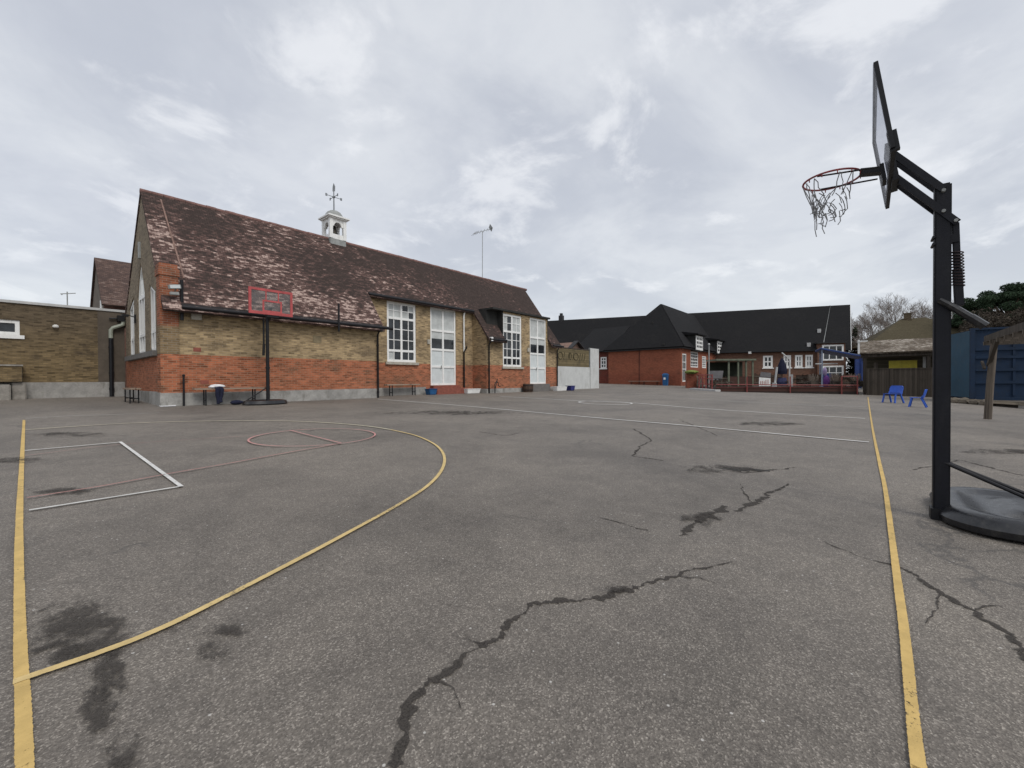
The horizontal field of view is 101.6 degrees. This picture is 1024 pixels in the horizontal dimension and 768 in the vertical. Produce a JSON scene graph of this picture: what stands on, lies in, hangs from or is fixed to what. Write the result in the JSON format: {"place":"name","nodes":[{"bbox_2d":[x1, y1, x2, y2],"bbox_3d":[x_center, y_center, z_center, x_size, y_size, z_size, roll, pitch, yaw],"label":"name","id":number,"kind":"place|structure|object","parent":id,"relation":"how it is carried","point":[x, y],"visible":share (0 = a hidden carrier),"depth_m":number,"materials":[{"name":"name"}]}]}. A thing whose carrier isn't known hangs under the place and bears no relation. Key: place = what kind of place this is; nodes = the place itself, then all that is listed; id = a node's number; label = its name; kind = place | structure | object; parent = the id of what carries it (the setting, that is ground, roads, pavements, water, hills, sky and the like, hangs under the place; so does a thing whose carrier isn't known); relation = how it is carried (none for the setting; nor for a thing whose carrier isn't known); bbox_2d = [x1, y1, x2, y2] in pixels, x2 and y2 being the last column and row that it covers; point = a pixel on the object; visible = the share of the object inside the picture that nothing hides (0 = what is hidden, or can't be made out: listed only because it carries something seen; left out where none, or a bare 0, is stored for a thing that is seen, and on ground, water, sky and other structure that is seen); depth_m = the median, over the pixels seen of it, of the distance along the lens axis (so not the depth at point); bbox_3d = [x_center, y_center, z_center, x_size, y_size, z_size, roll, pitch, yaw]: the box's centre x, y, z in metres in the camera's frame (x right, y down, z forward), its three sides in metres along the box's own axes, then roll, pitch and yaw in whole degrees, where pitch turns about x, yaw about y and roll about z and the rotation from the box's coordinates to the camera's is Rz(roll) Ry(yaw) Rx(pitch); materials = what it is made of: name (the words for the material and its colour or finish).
{"place":"outdoors","nodes":[
{"label":"outdoors","id":0,"kind":"place"},
{"bbox_2d":[0,383,1023,767],"bbox_3d":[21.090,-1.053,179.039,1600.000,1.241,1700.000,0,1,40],"label":"playground","id":1,"kind":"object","parent":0,"point":[772,641],"visible":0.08,"depth_m":2.50,"materials":[{"name":"asphalt"}]},
{"bbox_2d":[0,364,25,399],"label":"concrete block steps","id":2,"kind":"structure","parent":1,"relation":"on","point":[10,373],"depth_m":15.81,"materials":[{"name":"concrete"}]},
{"bbox_2d":[13,420,34,767],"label":"painted goal line","id":3,"kind":"object","parent":1,"relation":"on","point":[24,747],"visible":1,"depth_m":1.82,"materials":[{"name":"yellow paint"}]},
{"bbox_2d":[30,641,90,664],"bbox_3d":[-1.964,1.169,1.815,0.570,0.013,0.229,0,1,23],"label":"damp stain","id":4,"kind":"object","parent":1,"relation":"on","point":[71,650],"visible":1,"depth_m":1.82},
{"bbox_2d":[0,299,125,398],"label":"flat roofed annex","id":5,"kind":"object","parent":1,"relation":"on","point":[61,351],"visible":0.94,"depth_m":17.19,"materials":[{"name":"brick"}]},
{"bbox_2d":[0,319,24,338],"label":"window","id":6,"kind":"structure","parent":5,"relation":"in","point":[10,329],"depth_m":16.15,"materials":[{"name":"white paint"}]},
{"bbox_2d":[23,431,102,435],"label":"damp stain","id":7,"kind":"object","parent":1,"relation":"on","point":[52,433],"visible":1,"depth_m":7.79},
{"bbox_2d":[36,487,94,494],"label":"damp stain","id":8,"kind":"object","parent":1,"relation":"on","point":[61,489],"visible":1,"depth_m":4.21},
{"bbox_2d":[32,600,128,655],"bbox_3d":[-2.074,1.163,2.005,1.187,0.028,0.505,0,1,40],"label":"damp stain","id":9,"kind":"object","parent":1,"relation":"on","point":[74,625],"visible":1,"depth_m":2.00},
{"bbox_2d":[80,690,118,732],"bbox_3d":[-1.490,1.182,1.517,0.530,0.013,0.176,0,1,40],"label":"damp stain","id":10,"kind":"object","parent":1,"relation":"on","point":[100,721],"visible":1,"depth_m":1.51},
{"bbox_2d":[29,486,180,509],"bbox_3d":[-3.823,1.081,4.006,0.042,0.001,1.060,0,1,41],"label":"painted goal box","id":11,"kind":"object","parent":1,"relation":"on","point":[103,498],"visible":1,"depth_m":3.95,"materials":[{"name":"white paint"}]},
{"bbox_2d":[88,652,126,694],"bbox_3d":[-1.619,1.177,1.673,0.601,0.014,0.186,0,1,40],"label":"damp stain","id":12,"kind":"object","parent":1,"relation":"on","point":[105,664],"visible":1,"depth_m":1.70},
{"bbox_2d":[90,257,130,387],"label":"hall","id":13,"kind":"structure","parent":1,"relation":"on","point":[110,282],"depth_m":23.62,"materials":[{"name":"tile"}]},
{"bbox_2d":[105,734,138,767],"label":"damp stain","id":14,"kind":"object","parent":1,"relation":"on","point":[114,760],"visible":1,"depth_m":1.32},
{"bbox_2d":[122,388,140,403],"bbox_3d":[-13.846,0.417,15.209,1.700,0.560,0.300,0,1,40],"label":"wooden bench","id":15,"kind":"object","parent":1,"relation":"on","point":[130,389],"visible":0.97,"depth_m":14.89,"materials":[{"name":"brown wood"}]},
{"bbox_2d":[119,442,182,485],"bbox_3d":[-5.013,1.018,5.685,4.040,0.096,0.050,0,1,40],"label":"painted goal box","id":16,"kind":"object","parent":1,"relation":"on","point":[177,483],"visible":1,"depth_m":5.25,"materials":[{"name":"white paint"}]},
{"bbox_2d":[27,444,333,497],"bbox_3d":[-3.724,1.039,5.504,0.099,0.020,3.574,0,1,27],"label":"painted pink line","id":17,"kind":"object","parent":1,"relation":"on","point":[167,473],"visible":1,"depth_m":4.81,"materials":[{"name":"paint"}]},
{"bbox_2d":[182,374,184,405],"bbox_3d":[-11.076,0.230,14.095,0.086,1.117,0.090,0,1,40],"label":"short post","id":18,"kind":"object","parent":1,"relation":"on","point":[183,375],"visible":0.89,"depth_m":14.07,"materials":[{"name":"black metal"}]},
{"bbox_2d":[164,623,246,635],"bbox_3d":[-1.484,1.168,1.986,0.672,0.013,0.188,0,1,3],"label":"damp stain","id":19,"kind":"object","parent":1,"relation":"on","point":[233,629],"visible":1,"depth_m":1.99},
{"bbox_2d":[26,420,390,429],"bbox_3d":[-6.166,0.926,9.380,7.074,0.120,1.678,0,1,-6],"label":"painted goal area arc","id":20,"kind":"object","parent":1,"relation":"on","point":[238,420],"visible":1,"depth_m":9.80,"materials":[{"name":"paint"}]},
{"bbox_2d":[197,642,227,657],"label":"damp stain","id":21,"kind":"object","parent":1,"relation":"on","point":[209,644],"visible":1,"depth_m":1.83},
{"bbox_2d":[192,387,264,405],"bbox_3d":[-10.103,0.441,14.977,0.320,0.620,2.150,0,1,40],"label":"wooden bench","id":22,"kind":"object","parent":1,"relation":"on","point":[205,395],"visible":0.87,"depth_m":14.48,"materials":[{"name":"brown wood"}]},
{"bbox_2d":[208,384,224,403],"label":"draped clothes","id":23,"kind":"object","parent":22,"relation":"on","point":[219,391],"visible":1,"depth_m":14.50,"materials":[{"name":"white fabric"}]},
{"bbox_2d":[13,429,445,683],"bbox_3d":[-1.582,1.066,5.338,1.427,0.125,7.341,0,1,-5],"label":"painted goal area arc","id":24,"kind":"object","parent":1,"relation":"on","point":[103,650],"visible":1,"depth_m":2.17,"materials":[{"name":"yellow paint"}]},
{"bbox_2d":[242,286,292,404],"bbox_3d":[-8.944,-1.342,15.251,0.893,4.160,1.640,0,1,40],"label":"basketball hoop","id":25,"kind":"object","parent":1,"relation":"on","point":[269,313],"visible":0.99,"depth_m":15.24,"materials":[{"name":"black metal"}]},
{"bbox_2d":[247,428,375,445],"bbox_3d":[-3.689,0.976,7.831,2.194,0.052,2.160,0,1,40],"label":"painted free throw ring","id":26,"kind":"object","parent":1,"relation":"on","point":[310,445],"visible":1,"depth_m":7.71,"materials":[{"name":"red paint"}]},
{"bbox_2d":[121,183,563,406],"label":"school hall","id":27,"kind":"structure","parent":1,"relation":"on","point":[364,322],"depth_m":18.03,"materials":[{"name":"brick"}]},
{"bbox_2d":[130,300,134,354],"bbox_3d":[-15.832,-2.382,17.528,1.237,2.466,0.110,0,1,40],"label":"lancet window","id":28,"kind":"structure","parent":27,"relation":"in","point":[132,307],"depth_m":17.81,"materials":[{"name":"glass"}]},
{"bbox_2d":[139,268,145,352],"bbox_3d":[-14.218,-2.920,16.146,1.595,3.548,0.110,0,1,40],"label":"lancet window","id":29,"kind":"structure","parent":27,"relation":"in","point":[141,287],"depth_m":16.29,"materials":[{"name":"glass"}]},
{"bbox_2d":[151,287,155,349],"bbox_3d":[-12.594,-2.370,14.771,1.111,2.463,0.110,0,1,40],"label":"lancet window","id":30,"kind":"structure","parent":27,"relation":"in","point":[153,309],"depth_m":15.01,"materials":[{"name":"glass"}]},
{"bbox_2d":[385,301,418,364],"bbox_3d":[-5.887,-2.681,22.322,0.220,3.300,2.060,0,1,40],"label":"window","id":31,"kind":"structure","parent":27,"relation":"in","point":[401,341],"depth_m":22.34,"materials":[{"name":"white paint"}]},
{"bbox_2d":[430,307,455,384],"bbox_3d":[-4.055,-2.179,24.546,0.130,4.490,1.930,0,1,40],"label":"door","id":32,"kind":"structure","parent":27,"relation":"in","point":[442,321],"depth_m":24.51,"materials":[{"name":"white paint"}]},
{"bbox_2d":[474,224,492,276],"bbox_3d":[-2.130,-9.681,30.160,0.618,4.257,1.875,0,1,44],"label":"tv aerial","id":33,"kind":"object","parent":27,"relation":"on","point":[490,227],"visible":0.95,"depth_m":30.14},
{"bbox_2d":[502,313,523,368],"bbox_3d":[0.026,-2.765,27.387,0.220,3.540,2.140,0,1,40],"label":"window","id":34,"kind":"structure","parent":27,"relation":"in","point":[511,323],"depth_m":27.41,"materials":[{"name":"white paint"}]},
{"bbox_2d":[530,318,545,383],"bbox_3d":[1.810,-2.306,29.553,0.130,4.580,1.900,0,1,40],"label":"door","id":35,"kind":"structure","parent":27,"relation":"in","point":[537,327],"depth_m":29.53,"materials":[{"name":"white paint"}]},
{"bbox_2d":[384,384,419,395],"bbox_3d":[-5.747,0.317,21.945,0.320,0.620,2.050,0,1,40],"label":"wooden bench","id":36,"kind":"object","parent":1,"relation":"on","point":[389,385],"visible":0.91,"depth_m":21.56,"materials":[{"name":"brown wood"}]},
{"bbox_2d":[425,389,436,394],"bbox_3d":[-4.488,0.428,23.154,0.490,0.330,0.570,0,1,40],"label":"blue crate","id":37,"kind":"object","parent":1,"relation":"on","point":[430,391],"visible":1,"depth_m":23.00,"materials":[{"name":"plastic"}]},
{"bbox_2d":[375,410,513,414],"bbox_3d":[-1.909,0.878,12.859,6.942,0.117,2.073,0,1,-6],"label":"damp stain","id":38,"kind":"object","parent":1,"relation":"on","point":[451,412],"visible":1,"depth_m":12.89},
{"bbox_2d":[464,389,479,393],"bbox_3d":[-2.414,0.426,25.243,0.440,0.280,1.140,0,1,40],"label":"white trough","id":39,"kind":"object","parent":1,"relation":"on","point":[468,391],"visible":0.98,"depth_m":24.96,"materials":[{"name":"paint"}]},
{"bbox_2d":[523,384,532,391],"bbox_3d":[1.073,0.266,27.919,0.719,0.550,0.730,0,1,40],"label":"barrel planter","id":40,"kind":"object","parent":1,"relation":"on","point":[527,387],"visible":0.95,"depth_m":27.62,"materials":[{"name":"brown wood"}]},
{"bbox_2d":[388,562,729,767],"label":"asphalt crack","id":41,"kind":"object","parent":1,"relation":"on","point":[409,709],"visible":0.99,"depth_m":1.73,"materials":[{"name":"asphalt"}]},
{"bbox_2d":[552,386,567,390],"bbox_3d":[3.502,0.340,30.581,0.490,0.330,1.340,0,1,40],"label":"white trough","id":42,"kind":"object","parent":1,"relation":"on","point":[559,388],"visible":0.98,"depth_m":30.23,"materials":[{"name":"paint"}]},
{"bbox_2d":[560,341,584,348],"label":"brick outbuilding","id":43,"kind":"structure","parent":1,"relation":"on","point":[576,344],"depth_m":42.17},
{"bbox_2d":[557,347,589,388],"bbox_3d":[4.801,-1.129,34.051,0.160,3.600,5.900,0,1,40],"label":"white hoarding","id":44,"kind":"object","parent":1,"relation":"on","point":[573,367],"visible":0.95,"depth_m":34.34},
{"bbox_2d":[589,348,598,388],"bbox_3d":[7.230,-1.261,36.866,0.150,3.780,1.560,0,1,40],"label":"white tall panel","id":45,"kind":"object","parent":1,"relation":"on","point":[594,365],"visible":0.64,"depth_m":36.81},
{"bbox_2d":[581,326,630,383],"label":"red brick link","id":46,"kind":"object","parent":1,"relation":"on","point":[601,339],"visible":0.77,"depth_m":59.94,"materials":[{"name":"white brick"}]},
{"bbox_2d":[599,357,606,368],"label":"window","id":47,"kind":"structure","parent":46,"relation":"in","point":[603,359],"depth_m":57.50,"materials":[{"name":"white paint"}]},
{"bbox_2d":[383,399,867,441],"bbox_3d":[0.518,0.893,13.463,16.708,0.399,0.343,0,1,40],"label":"painted white line","id":48,"kind":"object","parent":1,"relation":"on","point":[663,423],"visible":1,"depth_m":10.49,"materials":[{"name":"paint"}]},
{"bbox_2d":[603,304,724,385],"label":"red brick block","id":49,"kind":"structure","parent":1,"relation":"on","point":[683,337],"depth_m":53.65,"materials":[{"name":"brick"}]},
{"bbox_2d":[682,354,685,381],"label":"window","id":50,"kind":"structure","parent":49,"relation":"in","point":[683,355],"depth_m":50.88,"materials":[{"name":"glass"}]},
{"bbox_2d":[691,352,697,367],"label":"window","id":51,"kind":"structure","parent":49,"relation":"in","point":[694,355],"depth_m":54.09,"materials":[{"name":"glass"}]},
{"bbox_2d":[662,373,668,385],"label":"blue bin","id":52,"kind":"object","parent":1,"relation":"on","point":[665,377],"visible":1,"depth_m":50.29,"materials":[{"name":"plastic"}]},
{"bbox_2d":[502,396,851,417],"bbox_3d":[5.323,0.844,17.752,14.804,0.353,1.137,0,1,40],"label":"painted white line","id":53,"kind":"object","parent":1,"relation":"on","point":[702,408],"visible":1,"depth_m":15.70,"materials":[{"name":"paint"}]},
{"bbox_2d":[685,370,700,387],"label":"brick planter","id":54,"kind":"object","parent":1,"relation":"on","point":[691,378],"visible":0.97,"depth_m":41.27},
{"bbox_2d":[548,305,851,386],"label":"slate roofed range","id":55,"kind":"structure","parent":1,"relation":"on","point":[766,338],"depth_m":60.28,"materials":[{"name":"tile"}]},
{"bbox_2d":[762,356,773,368],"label":"window","id":56,"kind":"structure","parent":55,"relation":"in","point":[767,360],"depth_m":59.08,"materials":[{"name":"white paint"}]},
{"bbox_2d":[794,355,803,367],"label":"window","id":57,"kind":"structure","parent":55,"relation":"in","point":[798,358],"depth_m":57.82,"materials":[{"name":"white paint"}]},
{"bbox_2d":[804,355,813,367],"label":"window","id":58,"kind":"structure","parent":55,"relation":"in","point":[808,358],"depth_m":57.40,"materials":[{"name":"white paint"}]},
{"bbox_2d":[822,344,843,360],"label":"window","id":59,"kind":"structure","parent":55,"relation":"in","point":[826,357],"depth_m":55.90,"materials":[{"name":"white paint"}]},
{"bbox_2d":[823,366,843,374],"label":"window","id":60,"kind":"structure","parent":55,"relation":"in","point":[834,370],"depth_m":55.85,"materials":[{"name":"white paint"}]},
{"bbox_2d":[680,512,721,524],"bbox_3d":[1.664,1.162,3.615,0.451,0.012,0.740,1,1,66],"label":"damp stain","id":61,"kind":"object","parent":1,"relation":"on","point":[688,517],"visible":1,"depth_m":3.63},
{"bbox_2d":[680,505,727,534],"bbox_3d":[1.680,1.174,3.629,0.228,0.006,1.059,0,1,40],"label":"asphalt crack","id":62,"kind":"object","parent":1,"relation":"on","point":[689,527],"visible":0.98,"depth_m":3.67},
{"bbox_2d":[690,388,720,391],"bbox_3d":[16.072,0.526,34.895,0.500,0.322,3.460,0,1,-10],"label":"kerb stone","id":63,"kind":"object","parent":1,"relation":"on","point":[702,389],"visible":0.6,"depth_m":34.35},
{"bbox_2d":[698,374,712,388],"bbox_3d":[16.617,-0.138,36.071,1.111,1.393,4.217,0,1,20],"label":"ramp railing","id":64,"kind":"object","parent":63,"relation":"on","point":[706,378],"visible":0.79,"depth_m":35.01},
{"bbox_2d":[708,343,709,386],"bbox_3d":[17.445,-1.540,36.987,0.166,4.120,0.166,0,1,18],"label":"pale pole","id":65,"kind":"object","parent":1,"relation":"on","point":[708,361],"visible":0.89,"depth_m":36.97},
{"bbox_2d":[688,464,757,471],"bbox_3d":[2.793,1.127,5.608,2.005,0.034,0.728,0,1,-8],"label":"damp stain","id":66,"kind":"object","parent":1,"relation":"on","point":[742,468],"visible":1,"depth_m":5.60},
{"bbox_2d":[706,359,755,385],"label":"play shelter","id":67,"kind":"object","parent":1,"relation":"on","point":[729,368],"visible":0.67,"depth_m":42.09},
{"bbox_2d":[715,467,769,471],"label":"damp stain","id":68,"kind":"object","parent":1,"relation":"on","point":[740,470],"visible":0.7,"depth_m":5.56,"materials":[{"name":"liquid"}]},
{"bbox_2d":[734,483,787,510],"bbox_3d":[2.651,1.168,4.356,1.540,0.006,0.133,-1,1,-41],"label":"asphalt crack","id":69,"kind":"object","parent":1,"relation":"on","point":[753,503],"visible":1,"depth_m":4.16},
{"bbox_2d":[754,373,780,385],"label":"board fence","id":70,"kind":"object","parent":1,"relation":"on","point":[756,378],"visible":0.34,"depth_m":42.50,"materials":[{"name":"brown wood"}]},
{"bbox_2d":[697,386,858,394],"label":"timber deck","id":71,"kind":"structure","parent":1,"relation":"on","point":[809,389],"depth_m":32.18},
{"bbox_2d":[710,371,722,385],"bbox_3d":[19.535,-0.468,40.077,1.451,1.600,0.156,0,1,0],"label":"grey screen","id":72,"kind":"object","parent":71,"relation":"on","point":[717,374],"visible":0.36,"depth_m":39.99,"materials":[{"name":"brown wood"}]},
{"bbox_2d":[710,378,731,386],"bbox_3d":[18.925,-0.115,38.002,1.760,0.797,1.700,0,1,5],"label":"picnic table","id":73,"kind":"object","parent":71,"relation":"on","point":[719,379],"visible":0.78,"depth_m":37.40,"materials":[{"name":"brown wood"}]},
{"bbox_2d":[759,372,770,385],"bbox_3d":[23.022,-0.465,38.020,1.099,1.300,0.078,0,1,0],"label":"white play panel","id":74,"kind":"object","parent":71,"relation":"on","point":[767,380],"visible":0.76,"depth_m":38.00,"materials":[{"name":"paint"}]},
{"bbox_2d":[716,376,858,394],"bbox_3d":[20.976,0.185,32.079,9.710,1.545,0.090,0,1,14],"label":"red railing","id":75,"kind":"object","parent":71,"relation":"attached to","point":[790,384],"visible":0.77,"depth_m":31.96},
{"bbox_2d":[807,374,818,385],"bbox_3d":[28.081,-0.390,38.980,0.789,1.177,1.504,0,1,23],"label":"wooden planter","id":76,"kind":"object","parent":71,"relation":"on","point":[813,382],"visible":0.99,"depth_m":38.52,"materials":[{"name":"brown wood"}]},
{"bbox_2d":[823,367,829,386],"bbox_3d":[27.444,-0.572,36.475,0.514,1.800,0.723,0,1,40],"label":"purple drape","id":77,"kind":"object","parent":71,"relation":"on","point":[826,379],"visible":0.87,"depth_m":36.32,"materials":[{"name":"fabric"}]},
{"bbox_2d":[829,373,842,386],"bbox_3d":[28.226,-0.368,36.470,0.854,1.183,1.456,0,1,23],"label":"wooden planter","id":78,"kind":"object","parent":71,"relation":"on","point":[835,378],"visible":0.82,"depth_m":36.17,"materials":[{"name":"brown wood"}]},
{"bbox_2d":[777,357,786,385],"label":"navy parasol","id":79,"kind":"object","parent":1,"relation":"on","point":[782,368],"visible":0.95,"depth_m":40.72,"materials":[{"name":"blue fabric"}]},
{"bbox_2d":[796,374,853,385],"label":"board fence","id":80,"kind":"object","parent":1,"relation":"on","point":[802,377],"visible":0.26,"depth_m":41.00,"materials":[{"name":"brown wood"}]},
{"bbox_2d":[815,348,862,387],"bbox_3d":[32.108,-1.545,40.920,4.141,3.805,10.378,0,1,40],"label":"blue canopy","id":81,"kind":"object","parent":1,"relation":"on","point":[858,358],"visible":0.65,"depth_m":37.93,"materials":[{"name":"metal"}]},
{"bbox_2d":[846,325,857,374],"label":"evergreen tree","id":82,"kind":"object","parent":1,"relation":"on","point":[850,363],"visible":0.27,"depth_m":61.74,"materials":[{"name":"green plant"}]},
{"bbox_2d":[850,373,862,386],"bbox_3d":[29.693,-0.362,36.021,0.808,1.166,1.585,0,1,23],"label":"wooden planter","id":83,"kind":"object","parent":1,"relation":"on","point":[860,384],"visible":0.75,"depth_m":35.52,"materials":[{"name":"brown wood"}]},
{"bbox_2d":[846,320,873,361],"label":"bare tree","id":84,"kind":"object","parent":1,"relation":"on","point":[859,334],"visible":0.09,"depth_m":64.54,"materials":[{"name":"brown plant"}]},
{"bbox_2d":[851,329,873,350],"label":"bare tree","id":85,"kind":"object","parent":1,"relation":"on","point":[856,340],"visible":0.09,"depth_m":60.10,"materials":[{"name":"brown plant"}]},
{"bbox_2d":[851,311,902,339],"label":"bare tree","id":86,"kind":"object","parent":1,"relation":"on","point":[874,322],"visible":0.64,"depth_m":71.71,"materials":[{"name":"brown plant"}]},
{"bbox_2d":[882,386,904,402],"bbox_3d":[19.318,0.522,21.172,0.675,0.880,0.627,0,1,-15],"label":"plastic chair","id":87,"kind":"object","parent":1,"relation":"on","point":[895,390],"visible":0.98,"depth_m":21.23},
{"bbox_2d":[858,338,932,394],"bbox_3d":[30.352,-1.153,30.836,7.360,4.450,6.210,0,1,40],"label":"timber shelter","id":88,"kind":"object","parent":1,"relation":"on","point":[882,353],"visible":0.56,"depth_m":30.87,"materials":[{"name":"wood"}]},
{"bbox_2d":[868,398,926,767],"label":"painted touch line","id":89,"kind":"object","parent":1,"relation":"on","point":[917,757],"visible":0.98,"depth_m":1.89,"materials":[{"name":"yellow paint"}]},
{"bbox_2d":[889,360,916,367],"bbox_3d":[28.515,-0.415,30.486,1.500,2.600,0.200,0,1,40],"label":"yellow board","id":90,"kind":"object","parent":1,"relation":"on","point":[904,364],"visible":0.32,"depth_m":30.37,"materials":[{"name":"plastic"}]},
{"bbox_2d":[849,312,964,374],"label":"bungalow","id":91,"kind":"object","parent":1,"relation":"on","point":[908,326],"visible":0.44,"depth_m":51.91,"materials":[{"name":"brick"}]},
{"bbox_2d":[862,293,951,326],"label":"bare tree","id":92,"kind":"object","parent":1,"relation":"on","point":[894,312],"visible":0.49,"depth_m":73.70,"materials":[{"name":"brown plant"}]},
{"bbox_2d":[867,368,956,397],"bbox_3d":[27.774,-0.005,28.884,4.950,2.220,0.190,0,1,40],"label":"board fence","id":93,"kind":"object","parent":1,"relation":"on","point":[915,382],"visible":0.47,"depth_m":29.28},
{"bbox_2d":[802,61,1023,543],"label":"basketball hoop","id":94,"kind":"object","parent":1,"relation":"on","point":[995,514],"visible":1,"depth_m":3.67,"materials":[{"name":"black metal"}]},
{"bbox_2d":[908,389,927,407],"bbox_3d":[17.755,0.620,18.259,0.564,0.792,0.607,-1,1,-42],"label":"plastic chair","id":95,"kind":"object","parent":1,"relation":"on","point":[921,398],"visible":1,"depth_m":18.13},
{"bbox_2d":[885,298,953,320],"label":"bare tree","id":96,"kind":"object","parent":1,"relation":"on","point":[925,311],"visible":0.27,"depth_m":68.23,"materials":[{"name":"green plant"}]},
{"bbox_2d":[827,543,1023,659],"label":"asphalt crack","id":97,"kind":"object","parent":1,"relation":"on","point":[1011,637],"visible":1,"depth_m":2.21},
{"bbox_2d":[951,397,984,404],"bbox_3d":[23.128,0.927,21.404,0.520,0.500,3.331,0,1,13],"label":"stone edging","id":98,"kind":"object","parent":1,"relation":"on","point":[963,401],"visible":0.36,"depth_m":21.12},
{"bbox_2d":[951,282,1023,327],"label":"pine tree","id":99,"kind":"object","parent":1,"relation":"on","point":[1008,298],"visible":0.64,"depth_m":46.93,"materials":[{"name":"green plant"}]},
{"bbox_2d":[951,327,1023,400],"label":"shipping container","id":100,"kind":"object","parent":1,"relation":"on","point":[969,351],"visible":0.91,"depth_m":21.80,"materials":[{"name":"metal"}]},
{"bbox_2d":[958,307,1023,332],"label":"hedge tree","id":101,"kind":"object","parent":1,"relation":"on","point":[986,314],"visible":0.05,"depth_m":40.18,"materials":[{"name":"green plant"}]},
{"bbox_2d":[964,448,1023,452],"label":"damp stain","id":102,"kind":"object","parent":1,"relation":"on","point":[1019,450],"visible":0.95,"depth_m":7.21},
{"bbox_2d":[966,399,1023,408],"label":"timber edging","id":103,"kind":"object","parent":1,"relation":"on","point":[1020,404],"visible":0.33,"depth_m":18.83,"materials":[{"name":"wood"}]},
{"bbox_2d":[980,322,1023,418],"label":"timber pergola","id":104,"kind":"object","parent":1,"relation":"on","point":[1013,334],"visible":0.9,"depth_m":12.99,"materials":[{"name":"brown wood"}]},
{"bbox_2d":[984,306,1023,327],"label":"hedge tree","id":105,"kind":"object","parent":1,"relation":"on","point":[1012,320],"visible":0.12,"depth_m":38.63,"materials":[{"name":"brown plant"}]},
{"bbox_2d":[993,400,1023,407],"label":"planting bank","id":106,"kind":"structure","parent":1,"relation":"on","point":[1007,405],"depth_m":19.50,"materials":[{"name":"soil"}]},
{"bbox_2d":[0,0,1023,373],"label":"sky","id":107,"kind":"structure","parent":0,"point":[622,158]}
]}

